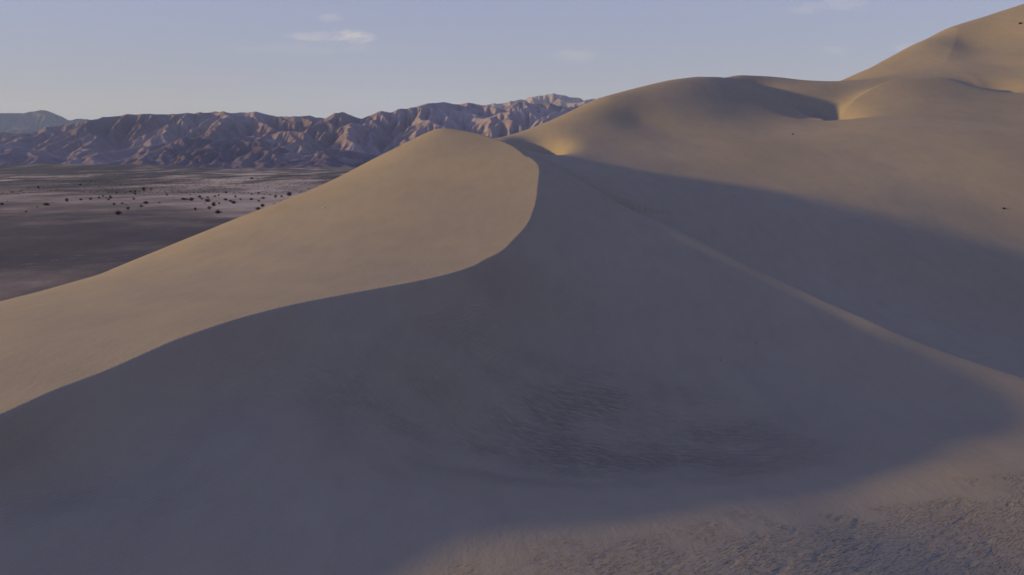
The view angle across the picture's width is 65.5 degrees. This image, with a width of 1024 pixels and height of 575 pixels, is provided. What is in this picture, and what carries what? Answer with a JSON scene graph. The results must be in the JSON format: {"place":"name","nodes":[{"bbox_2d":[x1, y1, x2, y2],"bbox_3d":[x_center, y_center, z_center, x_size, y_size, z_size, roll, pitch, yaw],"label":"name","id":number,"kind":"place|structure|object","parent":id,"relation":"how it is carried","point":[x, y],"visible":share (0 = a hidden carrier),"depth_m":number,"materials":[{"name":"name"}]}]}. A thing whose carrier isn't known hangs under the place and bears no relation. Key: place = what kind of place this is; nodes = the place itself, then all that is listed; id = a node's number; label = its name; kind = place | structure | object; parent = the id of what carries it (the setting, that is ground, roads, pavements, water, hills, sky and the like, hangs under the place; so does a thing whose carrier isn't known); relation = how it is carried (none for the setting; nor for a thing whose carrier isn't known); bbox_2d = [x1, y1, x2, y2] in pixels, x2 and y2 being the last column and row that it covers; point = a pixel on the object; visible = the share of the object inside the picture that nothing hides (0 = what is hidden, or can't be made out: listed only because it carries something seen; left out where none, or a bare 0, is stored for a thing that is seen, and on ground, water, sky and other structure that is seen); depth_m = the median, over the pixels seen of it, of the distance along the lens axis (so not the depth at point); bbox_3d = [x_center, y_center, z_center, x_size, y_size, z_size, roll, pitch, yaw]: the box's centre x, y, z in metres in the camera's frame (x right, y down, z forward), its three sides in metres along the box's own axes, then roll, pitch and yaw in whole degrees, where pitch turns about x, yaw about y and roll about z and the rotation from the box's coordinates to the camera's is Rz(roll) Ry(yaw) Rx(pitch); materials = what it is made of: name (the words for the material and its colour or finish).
{"place":"outdoors","nodes":[
{"label":"outdoors","id":0,"kind":"place"},
{"bbox_2d":[0,110,88,133],"bbox_3d":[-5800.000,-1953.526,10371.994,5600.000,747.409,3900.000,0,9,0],"label":"distant mountain","id":1,"kind":"structure","parent":0,"point":[21,123],"depth_m":10451.25,"materials":[{"name":"grey"}]},
{"bbox_2d":[0,164,356,300],"bbox_3d":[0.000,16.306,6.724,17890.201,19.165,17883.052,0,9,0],"label":"desert floor","id":2,"kind":"structure","parent":0,"point":[97,232],"depth_m":415.94,"materials":[{"name":"grey sand"}]},
{"bbox_2d":[10,254,114,287],"bbox_3d":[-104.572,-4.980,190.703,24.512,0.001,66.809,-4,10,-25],"label":"shrubs","id":3,"kind":"object","parent":2,"relation":"on","point":[49,270],"visible":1,"depth_m":189.26,"materials":[{"name":"brown"}]},
{"bbox_2d":[0,164,332,194],"bbox_3d":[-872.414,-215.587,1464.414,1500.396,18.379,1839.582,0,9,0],"label":"scrub","id":4,"kind":"object","parent":2,"relation":"on","point":[155,183],"visible":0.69,"depth_m":775.02,"materials":[{"name":"green plant"}]},
{"bbox_2d":[39,137,377,167],"bbox_3d":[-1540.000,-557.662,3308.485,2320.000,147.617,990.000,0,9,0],"label":"foothills","id":5,"kind":"structure","parent":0,"point":[250,152],"depth_m":3170.39,"materials":[{"name":"stone"}]},
{"bbox_2d":[0,102,583,164],"bbox_3d":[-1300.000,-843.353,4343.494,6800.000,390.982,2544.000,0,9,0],"label":"mountain range","id":6,"kind":"structure","parent":0,"point":[112,139],"depth_m":4040.12,"materials":[{"name":"stone"}]},
{"bbox_2d":[0,4,1023,574],"bbox_3d":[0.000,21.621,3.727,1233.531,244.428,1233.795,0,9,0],"label":"sand dunes","id":7,"kind":"structure","parent":0,"point":[734,326],"depth_m":60.79,"materials":[{"name":"beige sand"}]},
{"bbox_2d":[0,0,1023,119],"label":"sky","id":8,"kind":"structure","parent":0,"point":[68,59],"materials":[{"name":"blue"}]},
{"bbox_2d":[482,93,595,107],"bbox_3d":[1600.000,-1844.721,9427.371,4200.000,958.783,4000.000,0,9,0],"label":"distant mountain","id":9,"kind":"structure","parent":0,"point":[561,100],"depth_m":9693.40,"materials":[{"name":"stone"}]}
]}

